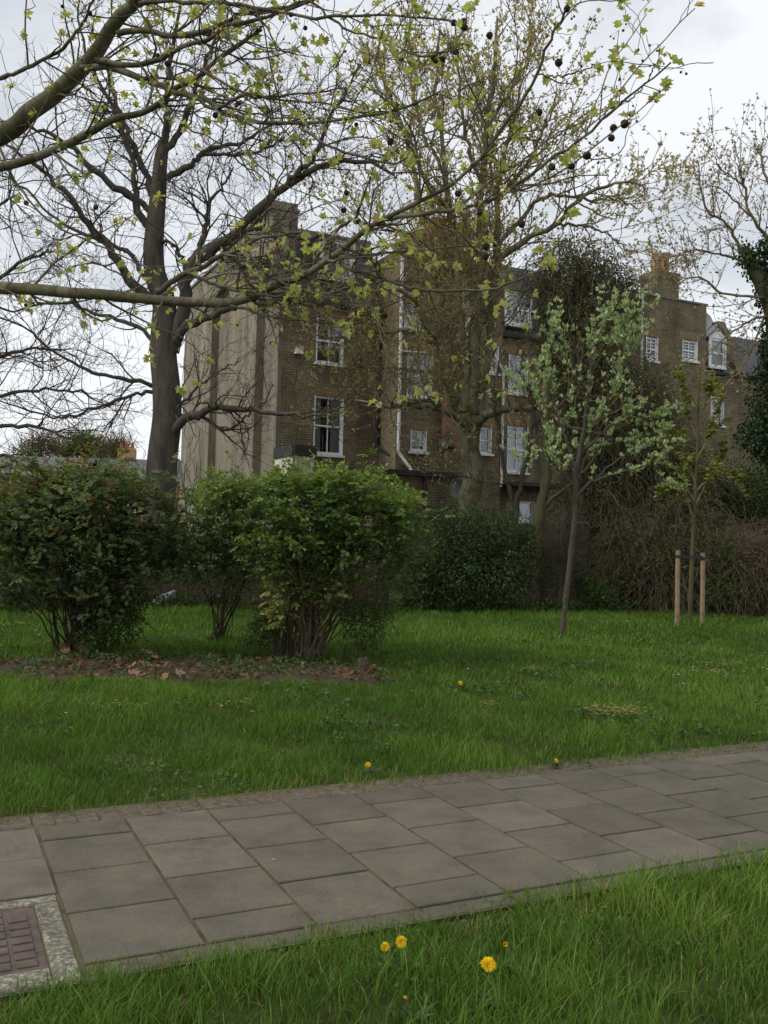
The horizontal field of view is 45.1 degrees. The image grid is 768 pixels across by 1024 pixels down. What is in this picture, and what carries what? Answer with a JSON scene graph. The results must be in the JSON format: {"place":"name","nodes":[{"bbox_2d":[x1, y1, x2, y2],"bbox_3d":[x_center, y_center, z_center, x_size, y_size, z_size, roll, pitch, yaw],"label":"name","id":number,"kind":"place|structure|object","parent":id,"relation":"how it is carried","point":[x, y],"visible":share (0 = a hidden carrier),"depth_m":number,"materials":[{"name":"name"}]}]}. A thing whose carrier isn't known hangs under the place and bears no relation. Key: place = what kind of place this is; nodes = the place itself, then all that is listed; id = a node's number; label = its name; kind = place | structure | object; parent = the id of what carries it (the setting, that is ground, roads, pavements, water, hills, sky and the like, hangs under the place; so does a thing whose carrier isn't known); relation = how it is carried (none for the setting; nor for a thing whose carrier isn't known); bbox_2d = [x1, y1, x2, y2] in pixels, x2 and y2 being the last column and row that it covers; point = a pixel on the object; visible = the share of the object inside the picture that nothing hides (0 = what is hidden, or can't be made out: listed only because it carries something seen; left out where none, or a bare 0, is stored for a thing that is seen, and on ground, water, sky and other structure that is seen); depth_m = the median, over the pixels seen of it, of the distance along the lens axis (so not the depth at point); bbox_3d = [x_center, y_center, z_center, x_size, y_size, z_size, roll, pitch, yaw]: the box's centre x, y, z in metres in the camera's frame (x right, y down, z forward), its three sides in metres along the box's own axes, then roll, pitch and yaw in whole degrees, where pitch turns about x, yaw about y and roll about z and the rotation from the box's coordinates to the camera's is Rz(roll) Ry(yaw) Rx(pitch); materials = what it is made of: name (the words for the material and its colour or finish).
{"place":"outdoors","nodes":[
{"label":"outdoors","id":0,"kind":"place"},
{"bbox_2d":[0,456,100,549],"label":"brick house","id":1,"kind":"structure","parent":0,"point":[41,460],"depth_m":61.37,"materials":[{"name":"brown brick"}]},
{"bbox_2d":[75,443,146,554],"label":"brick house","id":2,"kind":"structure","parent":0,"point":[133,463],"depth_m":64.89,"materials":[{"name":"brown brick"}]},
{"bbox_2d":[175,463,180,509],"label":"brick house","id":3,"kind":"structure","parent":0,"point":[177,488],"depth_m":63.23,"materials":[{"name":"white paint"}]},
{"bbox_2d":[0,620,749,717],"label":"dry grass","id":4,"kind":"structure","parent":0,"point":[600,709],"depth_m":8.15,"materials":[{"name":"beige plant"}]},
{"bbox_2d":[0,741,767,996],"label":"path","id":5,"kind":"structure","parent":0,"point":[116,894],"depth_m":4.48,"materials":[{"name":"grey concrete"}]},
{"bbox_2d":[0,895,82,1000],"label":"manhole","id":6,"kind":"object","parent":5,"relation":"in","point":[22,951],"visible":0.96,"depth_m":3.33,"materials":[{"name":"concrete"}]},
{"bbox_2d":[0,554,767,1023],"bbox_3d":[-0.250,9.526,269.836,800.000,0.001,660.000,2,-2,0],"label":"ground","id":7,"kind":"structure","parent":0,"point":[454,922],"depth_m":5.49,"materials":[{"name":"green plant"}]},
{"bbox_2d":[0,477,76,610],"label":"green shrub","id":8,"kind":"object","parent":7,"relation":"on","point":[6,567],"visible":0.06,"depth_m":17.08,"materials":[{"name":"green plant"}]},
{"bbox_2d":[1,419,76,457],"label":"budding tree","id":9,"kind":"object","parent":7,"relation":"on","point":[46,450],"visible":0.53,"depth_m":73.65,"materials":[{"name":"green plant"}]},
{"bbox_2d":[48,420,130,457],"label":"leafy tree","id":10,"kind":"object","parent":7,"relation":"on","point":[73,449],"visible":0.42,"depth_m":77.30,"materials":[{"name":"green plant"}]},
{"bbox_2d":[0,82,202,491],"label":"bare tree","id":11,"kind":"object","parent":7,"relation":"on","point":[3,355],"visible":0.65,"depth_m":22.24,"materials":[{"name":"brown plant"}]},
{"bbox_2d":[96,424,143,458],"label":"leafy tree","id":12,"kind":"object","parent":7,"relation":"on","point":[112,449],"visible":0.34,"depth_m":75.50,"materials":[{"name":"green plant"}]},
{"bbox_2d":[152,590,175,604],"bbox_3d":[-4.656,1.835,19.625,0.488,0.376,0.368,2,-2,0],"label":"stone","id":13,"kind":"object","parent":7,"relation":"on","point":[173,592],"visible":0.37,"depth_m":19.52,"materials":[{"name":"grey stone"}]},
{"bbox_2d":[175,430,210,535],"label":"bare shrub","id":14,"kind":"object","parent":7,"relation":"on","point":[181,475],"visible":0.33,"depth_m":34.05,"materials":[{"name":"brown plant"}]},
{"bbox_2d":[0,567,389,604],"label":"garden wall","id":15,"kind":"structure","parent":7,"relation":"on","point":[200,591],"depth_m":20.08,"materials":[{"name":"brick"}]},
{"bbox_2d":[0,646,407,683],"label":"fallen leaves","id":16,"kind":"object","parent":7,"relation":"on","point":[189,669],"depth_m":10.04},
{"bbox_2d":[0,656,431,685],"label":"soil bed","id":17,"kind":"object","parent":7,"relation":"on","point":[323,675],"visible":0.12,"depth_m":9.98,"materials":[{"name":"brown soil"}]},
{"bbox_2d":[59,644,67,649],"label":"fallen leaf","id":18,"kind":"object","parent":17,"relation":"on","point":[62,646],"visible":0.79,"depth_m":11.30,"materials":[{"name":"brown plant"}]},
{"bbox_2d":[59,647,69,652],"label":"fallen leaf","id":19,"kind":"object","parent":17,"relation":"on","point":[64,650],"visible":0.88,"depth_m":10.84,"materials":[{"name":"brown plant"}]},
{"bbox_2d":[84,671,94,679],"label":"fallen leaf","id":20,"kind":"object","parent":17,"relation":"on","point":[91,675],"visible":0.58,"depth_m":9.26,"materials":[{"name":"brown plant"}]},
{"bbox_2d":[0,428,209,654],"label":"rose bush","id":21,"kind":"object","parent":17,"relation":"on","point":[47,499],"visible":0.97,"depth_m":11.00,"materials":[{"name":"green plant"}]},
{"bbox_2d":[69,574,163,658],"bbox_3d":[-3.223,1.248,11.135,0.927,1.026,1.141,1,-2,16],"label":"bush","id":22,"kind":"object","parent":17,"relation":"on","point":[112,633],"visible":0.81,"depth_m":11.05,"materials":[{"name":"green plant"}]},
{"bbox_2d":[115,657,123,663],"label":"fallen leaf","id":23,"kind":"object","parent":17,"relation":"on","point":[117,660],"visible":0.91,"depth_m":10.42,"materials":[{"name":"brown plant"}]},
{"bbox_2d":[128,669,140,673],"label":"fallen leaf","id":24,"kind":"object","parent":17,"relation":"on","point":[132,672],"visible":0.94,"depth_m":9.37,"materials":[{"name":"brown plant"}]},
{"bbox_2d":[160,673,168,678],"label":"fallen leaf","id":25,"kind":"object","parent":17,"relation":"on","point":[165,675],"visible":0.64,"depth_m":9.46,"materials":[{"name":"brown plant"}]},
{"bbox_2d":[175,668,185,673],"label":"fallen leaf","id":26,"kind":"object","parent":17,"relation":"on","point":[177,671],"visible":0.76,"depth_m":9.53,"materials":[{"name":"brown plant"}]},
{"bbox_2d":[0,651,382,679],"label":"leaf litter","id":27,"kind":"object","parent":17,"relation":"on","point":[370,670],"visible":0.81,"depth_m":10.11,"materials":[{"name":"brown plant"}]},
{"bbox_2d":[217,592,301,661],"bbox_3d":[-1.472,1.388,11.142,0.900,0.826,1.046,1,-2,13],"label":"bush","id":28,"kind":"object","parent":17,"relation":"on","point":[263,621],"visible":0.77,"depth_m":11.11,"materials":[{"name":"green plant"}]},
{"bbox_2d":[215,440,455,660],"bbox_3d":[-0.635,0.517,11.146,2.933,2.653,2.527,2,-2,0],"label":"rose bush","id":29,"kind":"object","parent":17,"relation":"on","point":[294,540],"visible":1,"depth_m":10.91,"materials":[{"name":"green plant"}]},
{"bbox_2d":[357,657,368,669],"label":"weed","id":30,"kind":"object","parent":17,"relation":"on","point":[364,661],"visible":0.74,"depth_m":10.59,"materials":[{"name":"brown plant"}]},
{"bbox_2d":[316,573,410,663],"bbox_3d":[-0.300,1.296,11.450,0.993,1.091,1.171,1,-2,20],"label":"bush","id":31,"kind":"object","parent":17,"relation":"on","point":[365,616],"visible":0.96,"depth_m":11.31,"materials":[{"name":"green plant"}]},
{"bbox_2d":[147,451,314,642],"bbox_3d":[-1.933,0.535,12.089,2.054,2.607,2.451,1,-2,23],"label":"rose bush","id":32,"kind":"object","parent":7,"relation":"on","point":[216,494],"visible":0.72,"depth_m":11.77,"materials":[{"name":"green plant"}]},
{"bbox_2d":[0,0,495,555],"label":"bare tree","id":33,"kind":"object","parent":7,"relation":"on","point":[168,420],"visible":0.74,"depth_m":20.75,"materials":[{"name":"brown plant"}]},
{"bbox_2d":[116,507,423,611],"bbox_3d":[-2.347,0.961,18.833,6.151,2.159,3.340,2,-2,-30],"label":"green shrub","id":34,"kind":"object","parent":7,"relation":"on","point":[204,576],"visible":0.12,"depth_m":18.55,"materials":[{"name":"green plant"}]},
{"bbox_2d":[179,200,457,589],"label":"terraced house","id":35,"kind":"structure","parent":7,"relation":"on","point":[213,447],"depth_m":30.20,"materials":[{"name":"brick"}]},
{"bbox_2d":[311,385,347,457],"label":"window","id":36,"kind":"structure","parent":35,"relation":"in","point":[331,448],"depth_m":30.11,"materials":[{"name":"white paint"}]},
{"bbox_2d":[313,306,347,367],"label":"window","id":37,"kind":"structure","parent":35,"relation":"in","point":[323,362],"depth_m":30.54,"materials":[{"name":"white paint"}]},
{"bbox_2d":[387,296,424,331],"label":"window","id":38,"kind":"structure","parent":35,"relation":"in","point":[410,301],"depth_m":29.99,"materials":[{"name":"grey glass"}]},
{"bbox_2d":[407,419,429,454],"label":"window","id":39,"kind":"structure","parent":35,"relation":"in","point":[421,447],"depth_m":30.00,"materials":[{"name":"white paint"}]},
{"bbox_2d":[404,342,435,399],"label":"window","id":40,"kind":"structure","parent":35,"relation":"in","point":[410,348],"depth_m":30.19,"materials":[{"name":"white paint"}]},
{"bbox_2d":[0,0,712,426],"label":"plane tree","id":41,"kind":"object","parent":7,"relation":"on","point":[48,98],"visible":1,"depth_m":4.81,"materials":[{"name":"green plant"}]},
{"bbox_2d":[359,762,383,771],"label":"dandelion","id":42,"kind":"object","parent":7,"relation":"on","point":[367,764],"visible":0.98,"depth_m":5.92,"materials":[{"name":"green plant"}]},
{"bbox_2d":[2,592,762,681],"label":"weeds","id":43,"kind":"object","parent":7,"relation":"on","point":[185,597],"visible":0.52,"depth_m":18.55,"materials":[{"name":"green plant"}]},
{"bbox_2d":[0,742,767,830],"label":"path edging","id":44,"kind":"object","parent":7,"relation":"on","point":[20,823],"visible":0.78,"depth_m":5.47,"materials":[{"name":"concrete"}]},
{"bbox_2d":[0,621,767,1021],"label":"clover","id":45,"kind":"object","parent":7,"relation":"on","point":[408,725],"visible":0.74,"depth_m":8.38,"materials":[{"name":"green plant"}]},
{"bbox_2d":[371,941,408,976],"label":"dandelion","id":46,"kind":"object","parent":7,"relation":"on","point":[386,945],"visible":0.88,"depth_m":3.20,"materials":[{"name":"green plant"}]},
{"bbox_2d":[391,935,420,971],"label":"dandelion","id":47,"kind":"object","parent":7,"relation":"on","point":[400,940],"visible":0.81,"depth_m":3.20,"materials":[{"name":"yellow plant"}]},
{"bbox_2d":[382,995,436,1020],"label":"dandelion","id":48,"kind":"object","parent":7,"relation":"on","point":[404,1000],"visible":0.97,"depth_m":2.87,"materials":[{"name":"green plant"}]},
{"bbox_2d":[104,850,767,979],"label":"path edging strip","id":49,"kind":"object","parent":7,"relation":"on","point":[447,909],"visible":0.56,"depth_m":3.64,"materials":[{"name":"grey concrete"}]},
{"bbox_2d":[458,681,469,688],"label":"dandelion","id":50,"kind":"object","parent":7,"relation":"on","point":[459,682],"visible":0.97,"depth_m":9.36,"materials":[{"name":"green plant"}]},
{"bbox_2d":[399,492,549,610],"bbox_3d":[2.009,0.821,20.157,3.527,2.692,2.809,2,-2,0],"label":"green shrub","id":51,"kind":"object","parent":7,"relation":"on","point":[455,574],"visible":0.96,"depth_m":19.88,"materials":[{"name":"green plant"}]},
{"bbox_2d":[404,217,569,557],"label":"terraced house","id":52,"kind":"structure","parent":7,"relation":"on","point":[533,474],"depth_m":32.85,"materials":[{"name":"brick"}]},
{"bbox_2d":[438,434,450,448],"bbox_3d":[1.944,-2.263,29.837,0.398,0.488,0.509,2,-2,0],"label":"satellite dish","id":53,"kind":"object","parent":52,"relation":"attached to","point":[444,437],"visible":0.64,"depth_m":29.88,"materials":[{"name":"metal"}]},
{"bbox_2d":[451,479,462,499],"bbox_3d":[2.409,-0.731,29.826,0.542,0.698,0.550,1,-2,20],"label":"window","id":54,"kind":"structure","parent":52,"relation":"attached to","point":[455,489],"depth_m":29.92,"materials":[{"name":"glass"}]},
{"bbox_2d":[463,278,472,311],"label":"window","id":55,"kind":"structure","parent":52,"relation":"in","point":[469,278],"depth_m":31.00,"materials":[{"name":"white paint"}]},
{"bbox_2d":[480,418,494,455],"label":"window","id":56,"kind":"structure","parent":52,"relation":"in","point":[484,435],"depth_m":31.14,"materials":[{"name":"white glass"}]},
{"bbox_2d":[485,336,501,375],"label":"window","id":57,"kind":"structure","parent":52,"relation":"in","point":[498,344],"depth_m":31.29,"materials":[{"name":"white paint"}]},
{"bbox_2d":[506,344,530,396],"bbox_3d":[4.755,-5.041,33.197,1.114,1.793,0.330,2,-2,-26],"label":"window","id":58,"kind":"structure","parent":52,"relation":"in","point":[508,350],"depth_m":33.24,"materials":[{"name":"white glass"}]},
{"bbox_2d":[505,416,531,474],"bbox_3d":[4.721,-2.354,33.135,1.172,2.035,0.330,2,-2,-26],"label":"window","id":59,"kind":"structure","parent":52,"relation":"in","point":[512,464],"depth_m":33.20,"materials":[{"name":"white glass"}]},
{"bbox_2d":[513,492,537,523],"bbox_3d":[4.928,-0.076,33.234,1.237,1.232,0.264,2,-2,-26],"label":"window","id":60,"kind":"structure","parent":52,"relation":"in","point":[523,505],"depth_m":33.37,"materials":[{"name":"white glass"}]},
{"bbox_2d":[261,0,721,599],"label":"plane tree","id":61,"kind":"object","parent":7,"relation":"on","point":[469,414],"visible":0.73,"depth_m":24.02,"materials":[{"name":"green plant"}]},
{"bbox_2d":[473,956,516,1012],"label":"dandelion","id":62,"kind":"object","parent":7,"relation":"on","point":[488,963],"visible":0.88,"depth_m":2.98,"materials":[{"name":"yellow plant"}]},
{"bbox_2d":[425,330,569,588],"bbox_3d":[2.896,-1.096,23.394,3.860,6.869,2.322,2,-2,0],"label":"slim tree","id":63,"kind":"object","parent":7,"relation":"on","point":[515,500],"visible":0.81,"depth_m":23.23,"materials":[{"name":"brown plant"}]},
{"bbox_2d":[496,941,527,975],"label":"dandelion","id":64,"kind":"object","parent":7,"relation":"on","point":[505,943],"visible":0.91,"depth_m":3.23,"materials":[{"name":"green plant"}]},
{"bbox_2d":[490,502,568,606],"bbox_3d":[3.571,1.031,22.464,1.970,2.500,0.150,2,-2,-11],"label":"wooden fence","id":65,"kind":"object","parent":7,"relation":"on","point":[550,590],"visible":0.23,"depth_m":22.56,"materials":[{"name":"brown wood"}]},
{"bbox_2d":[548,758,558,767],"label":"dandelion","id":66,"kind":"object","parent":7,"relation":"on","point":[555,761],"visible":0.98,"depth_m":6.20,"materials":[{"name":"green plant"}]},
{"bbox_2d":[494,277,627,605],"bbox_3d":[4.256,-1.755,22.481,3.125,8.204,2.635,2,-2,0],"label":"slim tree","id":67,"kind":"object","parent":7,"relation":"on","point":[545,481],"visible":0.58,"depth_m":22.55,"materials":[{"name":"brown plant"}]},
{"bbox_2d":[501,488,625,608],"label":"twiggy undergrowth","id":68,"kind":"object","parent":7,"relation":"on","point":[564,553],"visible":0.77,"depth_m":20.96,"materials":[{"name":"brown plant"}]},
{"bbox_2d":[566,521,589,605],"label":"brick pier","id":69,"kind":"structure","parent":7,"relation":"on","point":[583,558],"depth_m":22.59,"materials":[{"name":"brown brick"}]},
{"bbox_2d":[478,281,694,636],"bbox_3d":[3.381,-0.947,15.229,3.774,6.041,1.694,2,-2,0],"label":"whitebeam tree","id":70,"kind":"object","parent":7,"relation":"on","point":[634,342],"visible":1,"depth_m":15.24,"materials":[{"name":"green plant"}]},
{"bbox_2d":[557,565,621,610],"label":"green shrub","id":71,"kind":"object","parent":7,"relation":"on","point":[597,595],"visible":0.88,"depth_m":20.94,"materials":[{"name":"green plant"}]},
{"bbox_2d":[498,193,741,598],"bbox_3d":[5.858,-2.586,23.823,6.002,11.060,5.554,2,-2,0],"label":"ivy clad tree","id":72,"kind":"object","parent":7,"relation":"on","point":[581,298],"visible":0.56,"depth_m":23.59,"materials":[{"name":"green plant"}]},
{"bbox_2d":[553,476,767,615],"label":"bramble thicket","id":73,"kind":"object","parent":7,"relation":"on","point":[657,573],"visible":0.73,"depth_m":21.63,"materials":[{"name":"brown plant"}]},
{"bbox_2d":[587,542,765,605],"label":"boundary wall","id":74,"kind":"structure","parent":7,"relation":"on","point":[609,569],"depth_m":22.99,"materials":[{"name":"brick"}]},
{"bbox_2d":[675,550,679,625],"bbox_3d":[5.632,1.488,17.761,0.096,1.515,0.090,2,-2,0],"label":"wooden stake","id":75,"kind":"object","parent":7,"relation":"on","point":[677,590],"visible":0.94,"depth_m":17.73,"materials":[{"name":"brown wood"}]},
{"bbox_2d":[675,555,705,559],"bbox_3d":[6.010,0.895,18.101,1.070,0.097,0.123,3,-2,-43],"label":"tree tie","id":76,"kind":"object","parent":75,"relation":"attached to","point":[689,557],"visible":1,"depth_m":17.99,"materials":[{"name":"black rubber"}]},
{"bbox_2d":[595,361,765,540],"bbox_3d":[7.426,-1.193,23.282,3.248,5.522,4.093,2,-2,-25],"label":"green shrub","id":77,"kind":"object","parent":7,"relation":"on","point":[692,465],"visible":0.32,"depth_m":22.94,"materials":[{"name":"green plant"}]},
{"bbox_2d":[610,88,767,507],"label":"tree","id":78,"kind":"object","parent":7,"relation":"on","point":[756,438],"visible":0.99,"depth_m":19.76,"materials":[{"name":"green plant"}]},
{"bbox_2d":[654,363,749,625],"bbox_3d":[6.131,-0.332,18.146,1.937,5.127,0.923,2,-2,0],"label":"young maple","id":79,"kind":"object","parent":7,"relation":"on","point":[712,426],"visible":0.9,"depth_m":18.09,"materials":[{"name":"green plant"}]},
{"bbox_2d":[700,553,704,624],"bbox_3d":[6.341,1.547,18.422,0.094,1.474,0.090,2,-2,0],"label":"wooden stake","id":80,"kind":"object","parent":7,"relation":"on","point":[702,592],"visible":0.94,"depth_m":18.39,"materials":[{"name":"brown wood"}]},
{"bbox_2d":[667,496,767,616],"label":"bramble thicket","id":81,"kind":"object","parent":7,"relation":"on","point":[748,587],"visible":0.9,"depth_m":20.97,"materials":[{"name":"brown plant"}]},
{"bbox_2d":[701,449,767,544],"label":"green shrub","id":82,"kind":"object","parent":7,"relation":"on","point":[753,490],"visible":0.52,"depth_m":23.06,"materials":[{"name":"green plant"}]},
{"bbox_2d":[0,0,767,459],"label":"sky","id":83,"kind":"structure","parent":0,"point":[732,35],"materials":[{"name":"white"}]},
{"bbox_2d":[550,252,707,572],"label":"terraced house","id":84,"kind":"structure","parent":0,"point":[685,342],"depth_m":34.81,"materials":[{"name":"brick"}]},
{"bbox_2d":[644,328,660,363],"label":"window","id":85,"kind":"structure","parent":84,"relation":"in","point":[648,339],"depth_m":34.33,"materials":[{"name":"white glass"}]},
{"bbox_2d":[638,240,669,293],"bbox_3d":[10.259,-8.997,35.067,1.440,2.486,0.314,2,-2,-10],"label":"television aerial","id":86,"kind":"object","parent":84,"relation":"attached to","point":[652,242],"visible":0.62,"depth_m":35.01,"materials":[{"name":"metal"}]},
{"bbox_2d":[680,331,699,363],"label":"window","id":87,"kind":"structure","parent":84,"relation":"in","point":[690,348],"depth_m":35.16,"materials":[{"name":"white paint"}]},
{"bbox_2d":[704,321,767,543],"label":"terraced house","id":88,"kind":"structure","parent":0,"point":[732,406],"depth_m":37.69,"materials":[{"name":"brick"}]},
{"bbox_2d":[706,313,714,331],"bbox_3d":[12.630,-7.519,36.407,0.682,0.872,0.702,1,-2,16],"label":"satellite dish","id":89,"kind":"object","parent":88,"relation":"attached to","point":[710,323],"visible":0.32,"depth_m":36.59,"materials":[{"name":"metal"}]},
{"bbox_2d":[711,388,725,427],"bbox_3d":[13.384,-4.196,37.380,0.986,1.566,0.330,2,-2,-26],"label":"window","id":90,"kind":"structure","parent":88,"relation":"in","point":[712,406],"depth_m":37.49,"materials":[{"name":"white paint"}]}
]}

